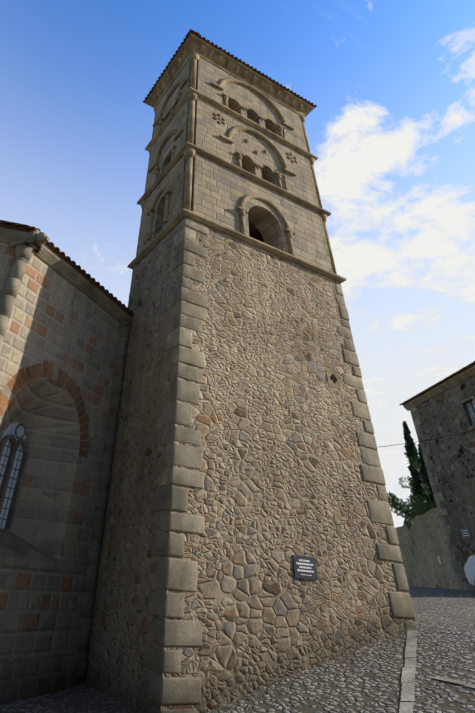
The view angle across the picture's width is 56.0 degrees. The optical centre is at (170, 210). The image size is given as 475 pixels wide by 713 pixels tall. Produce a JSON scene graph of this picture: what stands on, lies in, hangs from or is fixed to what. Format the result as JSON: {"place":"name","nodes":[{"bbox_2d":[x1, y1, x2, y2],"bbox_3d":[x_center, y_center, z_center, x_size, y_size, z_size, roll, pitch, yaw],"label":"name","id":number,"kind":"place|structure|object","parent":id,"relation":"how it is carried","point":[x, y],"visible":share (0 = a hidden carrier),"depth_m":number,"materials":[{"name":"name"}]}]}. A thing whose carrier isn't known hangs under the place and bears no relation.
{"place":"outdoors","nodes":[
{"label":"outdoors","id":0,"kind":"place"},
{"bbox_2d":[0,242,14,298],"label":"wall","id":1,"kind":"structure","parent":0,"point":[7,253],"depth_m":11.24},
{"bbox_2d":[0,226,27,243],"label":"church cornice","id":2,"kind":"structure","parent":1,"relation":"attached to","point":[8,235],"depth_m":11.57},
{"bbox_2d":[0,220,39,231],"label":"roof tiles","id":3,"kind":"object","parent":2,"relation":"on","point":[16,227],"visible":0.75,"depth_m":11.66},
{"bbox_2d":[0,255,119,632],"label":"church wall","id":4,"kind":"structure","parent":0,"point":[71,330],"depth_m":11.13,"materials":[{"name":"stone"}]},
{"bbox_2d":[0,423,28,528],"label":"window frame","id":5,"kind":"object","parent":4,"relation":"in","point":[14,445],"visible":1,"depth_m":10.51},
{"bbox_2d":[0,441,22,526],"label":"window bars","id":6,"kind":"object","parent":5,"relation":"attached to","point":[10,477],"visible":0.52,"depth_m":10.46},
{"bbox_2d":[0,422,25,528],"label":"window glass","id":7,"kind":"object","parent":5,"relation":"in","point":[11,428],"visible":0.44,"depth_m":10.58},
{"bbox_2d":[0,229,49,346],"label":"column","id":8,"kind":"structure","parent":4,"relation":"attached to","point":[30,245],"depth_m":11.07,"materials":[{"name":"stone"}]},
{"bbox_2d":[0,529,60,569],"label":"window sill","id":9,"kind":"structure","parent":4,"relation":"attached to","point":[16,551],"depth_m":9.48,"materials":[{"name":"stone"}]},
{"bbox_2d":[0,360,89,457],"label":"brick arch","id":10,"kind":"structure","parent":4,"relation":"in","point":[8,394],"depth_m":11.38,"materials":[{"name":"brick"}]},
{"bbox_2d":[1,220,132,314],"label":"roof","id":11,"kind":"structure","parent":4,"relation":"on","point":[22,225],"depth_m":12.37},
{"bbox_2d":[89,428,96,439],"bbox_3d":[-2.132,6.148,12.048,0.208,0.299,0.210,-16,-44,23],"label":"church carved head","id":12,"kind":"object","parent":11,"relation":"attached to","point":[92,434],"visible":0.94,"depth_m":11.98},
{"bbox_2d":[35,244,131,322],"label":"cornice","id":13,"kind":"structure","parent":4,"relation":"attached to","point":[56,262],"depth_m":13.21,"materials":[{"name":"stone"}]},
{"bbox_2d":[21,226,133,316],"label":"roof tiles","id":14,"kind":"object","parent":13,"relation":"on","point":[85,276],"visible":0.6,"depth_m":13.31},
{"bbox_2d":[0,586,474,712],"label":"ground cobbles","id":15,"kind":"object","parent":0,"point":[365,679],"visible":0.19,"depth_m":8.20,"materials":[{"name":"stone"}]},
{"bbox_2d":[0,629,84,704],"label":"wall base","id":16,"kind":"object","parent":15,"relation":"on","point":[37,663],"depth_m":8.75,"materials":[{"name":"stone"}]},
{"bbox_2d":[77,321,131,676],"bbox_3d":[-1.800,7.066,12.277,0.578,8.240,0.578,-16,-44,23],"label":"drainpipe","id":17,"kind":"object","parent":15,"relation":"on","point":[86,613],"visible":0.75,"depth_m":11.46,"materials":[{"name":"metal"}]},
{"bbox_2d":[84,217,414,712],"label":"tower shaft","id":18,"kind":"object","parent":15,"relation":"on","point":[276,423],"visible":0.85,"depth_m":10.78,"materials":[{"name":"stone"}]},
{"bbox_2d":[146,646,180,673],"bbox_3d":[-0.124,8.196,8.011,0.395,0.325,0.652,23,-44,-21],"label":"quoin","id":19,"kind":"object","parent":18,"relation":"attached to","point":[163,661],"visible":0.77,"depth_m":7.83,"materials":[{"name":"stone"}]},
{"bbox_2d":[148,590,183,617],"bbox_3d":[-0.083,7.636,8.507,0.425,0.358,0.704,23,-44,-21],"label":"quoin","id":20,"kind":"object","parent":18,"relation":"attached to","point":[166,604],"visible":0.94,"depth_m":8.31,"materials":[{"name":"stone"}]},
{"bbox_2d":[151,533,183,556],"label":"quoin","id":21,"kind":"object","parent":18,"relation":"attached to","point":[167,544],"visible":0.88,"depth_m":8.90,"materials":[{"name":"stone"}]},
{"bbox_2d":[152,486,187,512],"bbox_3d":[-0.013,6.380,9.644,0.438,0.443,0.844,23,-44,-21],"label":"quoin","id":22,"kind":"object","parent":18,"relation":"attached to","point":[174,498],"visible":0.92,"depth_m":9.42,"materials":[{"name":"stone"}]},
{"bbox_2d":[151,706,196,712],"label":"quoin","id":23,"kind":"object","parent":18,"relation":"attached to","point":[154,709],"visible":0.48,"depth_m":7.48,"materials":[{"name":"stone"}]},
{"bbox_2d":[148,673,200,704],"bbox_3d":[0.078,8.497,7.795,0.834,0.341,0.498,23,-44,-21],"label":"quoin","id":24,"kind":"object","parent":18,"relation":"attached to","point":[174,691],"visible":0.79,"depth_m":7.63,"materials":[{"name":"stone"}]},
{"bbox_2d":[161,402,191,428],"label":"quoin","id":25,"kind":"object","parent":18,"relation":"attached to","point":[177,413],"visible":0.88,"depth_m":10.53,"materials":[{"name":"stone"}]},
{"bbox_2d":[156,558,197,591],"bbox_3d":[0.136,7.282,8.761,0.721,0.492,0.444,23,-44,-21],"label":"quoin","id":26,"kind":"object","parent":18,"relation":"attached to","point":[177,574],"visible":0.88,"depth_m":8.61,"materials":[{"name":"stone"}]},
{"bbox_2d":[153,618,201,646],"bbox_3d":[0.144,7.923,8.239,0.839,0.360,0.417,23,-44,-21],"label":"quoin","id":27,"kind":"object","parent":18,"relation":"attached to","point":[177,632],"visible":0.85,"depth_m":8.09,"materials":[{"name":"stone"}]},
{"bbox_2d":[167,327,191,351],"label":"quoin","id":28,"kind":"object","parent":18,"relation":"attached to","point":[180,336],"visible":0.83,"depth_m":11.75,"materials":[{"name":"stone"}]},
{"bbox_2d":[168,278,192,296],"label":"quoin","id":29,"kind":"object","parent":18,"relation":"attached to","point":[183,282],"visible":0.58,"depth_m":12.85,"materials":[{"name":"stone"}]},
{"bbox_2d":[159,512,204,534],"bbox_3d":[0.253,6.668,9.328,0.883,0.324,0.452,23,-44,-21],"label":"quoin","id":30,"kind":"object","parent":18,"relation":"attached to","point":[181,522],"visible":0.88,"depth_m":9.16,"materials":[{"name":"stone"}]},
{"bbox_2d":[161,467,203,488],"bbox_3d":[0.273,6.053,9.874,0.846,0.329,0.510,23,-44,-21],"label":"quoin","id":31,"kind":"object","parent":18,"relation":"attached to","point":[182,477],"visible":0.88,"depth_m":9.70,"materials":[{"name":"stone"}]},
{"bbox_2d":[164,426,200,445],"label":"quoin","id":32,"kind":"object","parent":18,"relation":"attached to","point":[183,435],"visible":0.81,"depth_m":10.25,"materials":[{"name":"stone"}]},
{"bbox_2d":[165,443,200,468],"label":"quoin","id":33,"kind":"object","parent":18,"relation":"attached to","point":[183,455],"visible":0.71,"depth_m":9.96,"materials":[{"name":"stone"}]},
{"bbox_2d":[172,250,193,271],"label":"quoin","id":34,"kind":"object","parent":18,"relation":"attached to","point":[184,256],"visible":0.67,"depth_m":13.39,"materials":[{"name":"stone"}]},
{"bbox_2d":[173,227,194,248],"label":"quoin","id":35,"kind":"object","parent":18,"relation":"attached to","point":[185,233],"visible":0.65,"depth_m":14.01,"materials":[{"name":"stone"}]},
{"bbox_2d":[169,379,199,404],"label":"quoin","id":36,"kind":"object","parent":18,"relation":"attached to","point":[183,390],"visible":0.85,"depth_m":10.87,"materials":[{"name":"stone"}]},
{"bbox_2d":[169,363,201,383],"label":"quoin","id":37,"kind":"object","parent":18,"relation":"attached to","point":[186,372],"visible":0.81,"depth_m":11.18,"materials":[{"name":"stone"}]},
{"bbox_2d":[173,314,201,332],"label":"quoin","id":38,"kind":"object","parent":18,"relation":"attached to","point":[187,322],"visible":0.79,"depth_m":12.07,"materials":[{"name":"stone"}]},
{"bbox_2d":[171,346,204,368],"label":"quoin","id":39,"kind":"object","parent":18,"relation":"attached to","point":[188,356],"visible":0.88,"depth_m":11.45,"materials":[{"name":"stone"}]},
{"bbox_2d":[172,288,206,307],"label":"quoin","id":40,"kind":"object","parent":18,"relation":"attached to","point":[192,297],"visible":0.79,"depth_m":12.61,"materials":[{"name":"stone"}]},
{"bbox_2d":[173,301,206,320],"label":"quoin","id":41,"kind":"object","parent":18,"relation":"attached to","point":[191,310],"visible":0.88,"depth_m":12.35,"materials":[{"name":"stone"}]},
{"bbox_2d":[176,264,204,283],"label":"quoin","id":42,"kind":"object","parent":18,"relation":"attached to","point":[190,272],"visible":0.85,"depth_m":13.10,"materials":[{"name":"stone"}]},
{"bbox_2d":[175,240,206,257],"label":"quoin","id":43,"kind":"object","parent":18,"relation":"attached to","point":[192,247],"visible":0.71,"depth_m":13.71,"materials":[{"name":"stone"}]},
{"bbox_2d":[178,217,207,235],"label":"quoin","id":44,"kind":"object","parent":18,"relation":"attached to","point":[194,225],"visible":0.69,"depth_m":14.30,"materials":[{"name":"stone"}]},
{"bbox_2d":[138,153,332,271],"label":"tower wall","id":45,"kind":"structure","parent":18,"relation":"on","point":[219,191],"depth_m":16.83,"materials":[{"name":"beige"}]},
{"bbox_2d":[127,208,345,282],"bbox_3d":[2.546,2.432,16.937,7.340,0.220,4.180,23,-44,-21],"label":"string course","id":46,"kind":"object","parent":18,"relation":"on","point":[164,232],"visible":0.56,"depth_m":15.40,"materials":[{"name":"stone"}]},
{"bbox_2d":[136,53,336,273],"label":"stone trim","id":47,"kind":"structure","parent":46,"relation":"on","point":[189,154],"depth_m":18.49,"materials":[{"name":"stone"}]},
{"bbox_2d":[153,57,306,150],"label":"tower wall","id":48,"kind":"structure","parent":47,"relation":"attached to","point":[256,104],"depth_m":21.25,"materials":[{"name":"beige"}]},
{"bbox_2d":[145,33,313,116],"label":"tower cornice","id":49,"kind":"structure","parent":48,"relation":"attached to","point":[193,43],"depth_m":22.18,"materials":[{"name":"stone"}]},
{"bbox_2d":[142,30,199,102],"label":"tower eave tiles","id":50,"kind":"object","parent":49,"relation":"on","point":[170,62],"visible":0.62,"depth_m":22.31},
{"bbox_2d":[153,45,302,111],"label":"tower corbels","id":51,"kind":"object","parent":49,"relation":"attached to","point":[181,61],"visible":0.79,"depth_m":22.20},
{"bbox_2d":[185,29,316,107],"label":"roof tiles","id":52,"kind":"object","parent":49,"relation":"on","point":[249,66],"visible":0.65,"depth_m":22.16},
{"bbox_2d":[145,87,317,160],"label":"cornice","id":53,"kind":"structure","parent":47,"relation":"attached to","point":[213,102],"depth_m":19.86,"materials":[{"name":"stone"}]},
{"bbox_2d":[146,98,318,206],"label":"tower wall","id":54,"kind":"structure","parent":47,"relation":"attached to","point":[212,123],"depth_m":18.95,"materials":[{"name":"beige"}]},
{"bbox_2d":[137,141,330,216],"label":"cornice","id":55,"kind":"structure","parent":47,"relation":"attached to","point":[212,157],"depth_m":17.56,"materials":[{"name":"stone"}]},
{"bbox_2d":[292,555,317,579],"bbox_3d":[3.062,8.118,9.966,0.670,0.400,0.030,23,-44,-21],"label":"plaque","id":56,"kind":"object","parent":18,"relation":"attached to","point":[296,558],"visible":0.93,"depth_m":9.95,"materials":[{"name":"black"}]},
{"bbox_2d":[296,559,313,575],"bbox_3d":[3.066,8.107,9.953,0.510,0.271,0.003,23,-44,-21],"label":"plaque lettering","id":57,"kind":"object","parent":56,"relation":"attached to","point":[304,567],"visible":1,"depth_m":9.96},
{"bbox_2d":[326,368,341,389],"bbox_3d":[5.110,5.299,13.773,0.540,0.540,0.062,23,-44,-21],"label":"putlog hole surround","id":58,"kind":"object","parent":18,"relation":"attached to","point":[329,373],"visible":0.94,"depth_m":13.75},
{"bbox_2d":[335,283,342,295],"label":"quoin","id":59,"kind":"object","parent":18,"relation":"attached to","point":[339,289],"visible":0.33,"depth_m":16.48,"materials":[{"name":"stone"}]},
{"bbox_2d":[335,294,345,305],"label":"quoin","id":60,"kind":"object","parent":18,"relation":"attached to","point":[340,300],"visible":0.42,"depth_m":16.16,"materials":[{"name":"stone"}]},
{"bbox_2d":[339,305,349,319],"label":"quoin","id":61,"kind":"object","parent":18,"relation":"attached to","point":[344,312],"visible":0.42,"depth_m":15.85,"materials":[{"name":"stone"}]},
{"bbox_2d":[337,325,352,339],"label":"quoin","id":62,"kind":"object","parent":18,"relation":"attached to","point":[345,332],"visible":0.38,"depth_m":15.27,"materials":[{"name":"stone"}]},
{"bbox_2d":[341,319,349,328],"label":"quoin","id":63,"kind":"object","parent":18,"relation":"attached to","point":[345,323],"visible":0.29,"depth_m":15.57,"materials":[{"name":"stone"}]},
{"bbox_2d":[344,338,355,351],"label":"quoin","id":64,"kind":"object","parent":18,"relation":"attached to","point":[349,344],"visible":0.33,"depth_m":15.04,"materials":[{"name":"stone"}]},
{"bbox_2d":[342,349,359,366],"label":"quoin","id":65,"kind":"object","parent":18,"relation":"attached to","point":[350,357],"visible":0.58,"depth_m":14.68,"materials":[{"name":"stone"}]},
{"bbox_2d":[342,373,363,389],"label":"quoin","id":66,"kind":"object","parent":18,"relation":"attached to","point":[353,381],"visible":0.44,"depth_m":14.14,"materials":[{"name":"stone"}]},
{"bbox_2d":[352,365,361,377],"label":"quoin","id":67,"kind":"object","parent":18,"relation":"attached to","point":[356,371],"visible":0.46,"depth_m":14.48,"materials":[{"name":"stone"}]},
{"bbox_2d":[351,400,370,420],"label":"quoin","id":68,"kind":"object","parent":18,"relation":"attached to","point":[360,410],"visible":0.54,"depth_m":13.59,"materials":[{"name":"stone"}]},
{"bbox_2d":[356,389,366,403],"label":"quoin","id":69,"kind":"object","parent":18,"relation":"attached to","point":[361,396],"visible":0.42,"depth_m":13.95,"materials":[{"name":"stone"}]},
{"bbox_2d":[356,431,376,449],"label":"quoin","id":70,"kind":"object","parent":18,"relation":"attached to","point":[366,440],"visible":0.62,"depth_m":13.04,"materials":[{"name":"stone"}]},
{"bbox_2d":[363,420,373,433],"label":"quoin","id":71,"kind":"object","parent":18,"relation":"attached to","point":[368,427],"visible":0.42,"depth_m":13.37,"materials":[{"name":"stone"}]},
{"bbox_2d":[360,447,380,466],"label":"quoin","id":72,"kind":"object","parent":18,"relation":"attached to","point":[370,457],"visible":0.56,"depth_m":12.77,"materials":[{"name":"stone"}]},
{"bbox_2d":[360,464,385,484],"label":"quoin","id":73,"kind":"object","parent":18,"relation":"attached to","point":[372,474],"visible":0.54,"depth_m":12.43,"materials":[{"name":"stone"}]},
{"bbox_2d":[367,499,393,524],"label":"quoin","id":74,"kind":"object","parent":18,"relation":"attached to","point":[380,512],"visible":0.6,"depth_m":11.87,"materials":[{"name":"stone"}]},
{"bbox_2d":[376,485,388,500],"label":"quoin","id":75,"kind":"object","parent":18,"relation":"attached to","point":[382,492],"visible":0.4,"depth_m":12.27,"materials":[{"name":"stone"}]},
{"bbox_2d":[376,543,402,562],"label":"quoin","id":76,"kind":"object","parent":18,"relation":"attached to","point":[392,553],"visible":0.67,"depth_m":11.30,"materials":[{"name":"stone"}]},
{"bbox_2d":[385,526,398,544],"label":"quoin","id":77,"kind":"object","parent":18,"relation":"attached to","point":[392,536],"visible":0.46,"depth_m":11.64,"materials":[{"name":"stone"}]},
{"bbox_2d":[392,563,408,590],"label":"quoin","id":78,"kind":"object","parent":18,"relation":"attached to","point":[400,577],"visible":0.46,"depth_m":11.09,"materials":[{"name":"stone"}]},
{"bbox_2d":[388,591,414,618],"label":"quoin","id":79,"kind":"object","parent":18,"relation":"attached to","point":[401,604],"visible":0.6,"depth_m":10.68,"materials":[{"name":"stone"}]},
{"bbox_2d":[404,621,415,628],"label":"stone block","id":80,"kind":"structure","parent":18,"relation":"attached to","point":[408,624],"depth_m":10.52,"materials":[{"name":"stone"}]},
{"bbox_2d":[129,227,437,645],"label":"weeds and wall plants","id":81,"kind":"object","parent":15,"relation":"on","point":[131,297],"visible":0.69,"depth_m":15.66,"materials":[{"name":"green plant"}]},
{"bbox_2d":[387,475,425,516],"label":"garden tree","id":82,"kind":"object","parent":15,"relation":"on","point":[394,501],"visible":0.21,"depth_m":40.51,"materials":[{"name":"green plant"}]},
{"bbox_2d":[399,630,417,712],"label":"paving strip","id":83,"kind":"object","parent":15,"relation":"on","point":[408,675],"visible":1,"depth_m":8.02,"materials":[{"name":"stone"}]},
{"bbox_2d":[402,421,426,513],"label":"cypress tree","id":84,"kind":"object","parent":15,"relation":"on","point":[411,449],"visible":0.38,"depth_m":40.59,"materials":[{"name":"green plant"}]},
{"bbox_2d":[399,493,435,528],"bbox_3d":[21.105,26.138,34.833,4.548,6.602,4.221,23,-44,-21],"label":"garden tree","id":85,"kind":"object","parent":15,"relation":"on","point":[421,505],"visible":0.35,"depth_m":36.18,"materials":[{"name":"green plant"}]},
{"bbox_2d":[417,444,436,509],"bbox_3d":[21.179,24.063,34.574,1.994,10.417,1.926,-24,-48,29],"label":"cypress tree","id":86,"kind":"object","parent":15,"relation":"on","point":[426,478],"visible":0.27,"depth_m":35.87,"materials":[{"name":"green plant"}]},
{"bbox_2d":[396,508,459,589],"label":"garden wall","id":87,"kind":"structure","parent":15,"relation":"on","point":[422,545],"depth_m":32.09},
{"bbox_2d":[411,375,474,590],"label":"house walls","id":88,"kind":"structure","parent":15,"relation":"on","point":[452,458],"depth_m":28.71,"materials":[{"name":"stone"}]},
{"bbox_2d":[413,417,420,426],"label":"quoin","id":89,"kind":"object","parent":88,"relation":"attached to","point":[416,421],"visible":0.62,"depth_m":32.81,"materials":[{"name":"stone"}]},
{"bbox_2d":[419,440,424,448],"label":"quoin","id":90,"kind":"object","parent":88,"relation":"attached to","point":[421,444],"visible":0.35,"depth_m":31.96,"materials":[{"name":"stone"}]},
{"bbox_2d":[417,432,423,440],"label":"quoin","id":91,"kind":"object","parent":90,"relation":"on","point":[420,436],"visible":0.5,"depth_m":32.20,"materials":[{"name":"stone"}]},
{"bbox_2d":[421,447,428,455],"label":"quoin","id":92,"kind":"object","parent":88,"relation":"attached to","point":[424,451],"visible":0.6,"depth_m":31.55,"materials":[{"name":"stone"}]},
{"bbox_2d":[381,430,474,446],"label":"overhead cable","id":93,"kind":"object","parent":88,"relation":"attached to","point":[425,440],"visible":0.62,"depth_m":25.55,"materials":[{"name":"black rubber"}]},
{"bbox_2d":[425,461,433,470],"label":"quoin","id":94,"kind":"object","parent":88,"relation":"attached to","point":[429,465],"visible":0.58,"depth_m":30.92,"materials":[{"name":"stone"}]},
{"bbox_2d":[429,476,438,486],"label":"quoin","id":95,"kind":"object","parent":88,"relation":"attached to","point":[434,481],"visible":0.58,"depth_m":30.29,"materials":[{"name":"stone"}]},
{"bbox_2d":[433,492,443,500],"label":"quoin","id":96,"kind":"object","parent":88,"relation":"attached to","point":[438,496],"visible":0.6,"depth_m":29.70,"materials":[{"name":"stone"}]},
{"bbox_2d":[403,365,474,410],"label":"roof eave","id":97,"kind":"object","parent":88,"relation":"attached to","point":[447,384],"depth_m":30.44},
{"bbox_2d":[399,361,474,405],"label":"eave tiles","id":98,"kind":"object","parent":97,"relation":"on","point":[435,385],"visible":0.71,"depth_m":30.42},
{"bbox_2d":[438,508,447,515],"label":"quoin","id":99,"kind":"object","parent":88,"relation":"attached to","point":[442,512],"visible":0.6,"depth_m":29.16,"materials":[{"name":"stone"}]},
{"bbox_2d":[442,526,451,534],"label":"quoin","id":100,"kind":"object","parent":88,"relation":"attached to","point":[447,530],"visible":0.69,"depth_m":28.58,"materials":[{"name":"stone"}]},
{"bbox_2d":[440,516,445,525],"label":"quoin","id":101,"kind":"object","parent":100,"relation":"on","point":[443,522],"visible":0.35,"depth_m":29.04,"materials":[{"name":"stone"}]},
{"bbox_2d":[447,543,456,551],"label":"quoin","id":102,"kind":"object","parent":88,"relation":"attached to","point":[451,547],"visible":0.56,"depth_m":28.01,"materials":[{"name":"stone"}]},
{"bbox_2d":[445,535,450,542],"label":"house quoin","id":103,"kind":"object","parent":102,"relation":"on","point":[448,539],"visible":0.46,"depth_m":28.41,"materials":[{"name":"stone"}]},
{"bbox_2d":[450,552,456,561],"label":"house quoin","id":104,"kind":"object","parent":88,"relation":"attached to","point":[453,557],"visible":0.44,"depth_m":27.82,"materials":[{"name":"stone"}]},
{"bbox_2d":[452,562,462,571],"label":"house quoin","id":105,"kind":"object","parent":88,"relation":"attached to","point":[457,566],"visible":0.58,"depth_m":27.35,"materials":[{"name":"stone"}]},
{"bbox_2d":[459,528,471,538],"bbox_3d":[18.261,19.971,27.093,0.030,0.530,0.920,7,-40,-3],"label":"house sign","id":106,"kind":"object","parent":88,"relation":"attached to","point":[468,533],"visible":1,"depth_m":27.05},
{"bbox_2d":[460,396,474,429],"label":"window frame","id":107,"kind":"object","parent":88,"relation":"attached to","point":[466,418],"visible":0.58,"depth_m":28.11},
{"bbox_2d":[460,398,474,426],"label":"window grille","id":108,"kind":"object","parent":107,"relation":"attached to","point":[469,412],"visible":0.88,"depth_m":27.86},
{"bbox_2d":[466,401,474,424],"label":"window pane","id":109,"kind":"structure","parent":107,"relation":"in","point":[472,412],"depth_m":28.11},
{"bbox_2d":[433,676,474,687],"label":"paving strip","id":110,"kind":"object","parent":15,"relation":"on","point":[454,681],"visible":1,"depth_m":7.54,"materials":[{"name":"stone"}]},
{"bbox_2d":[0,0,474,527],"label":"sky","id":111,"kind":"structure","parent":0,"point":[390,130],"materials":[{"name":"blue"}]},
{"bbox_2d":[410,455,432,507],"bbox_3d":[19.061,21.177,32.774,0.956,5.032,1.553,-28,-50,32],"label":"garden sapling","id":112,"kind":"object","parent":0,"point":[418,469],"visible":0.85,"depth_m":33.48,"materials":[{"name":"green plant"}]},
{"bbox_2d":[464,555,474,585],"bbox_3d":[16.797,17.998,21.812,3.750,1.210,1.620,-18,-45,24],"label":"round sign","id":113,"kind":"object","parent":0,"point":[469,568],"visible":1,"depth_m":21.97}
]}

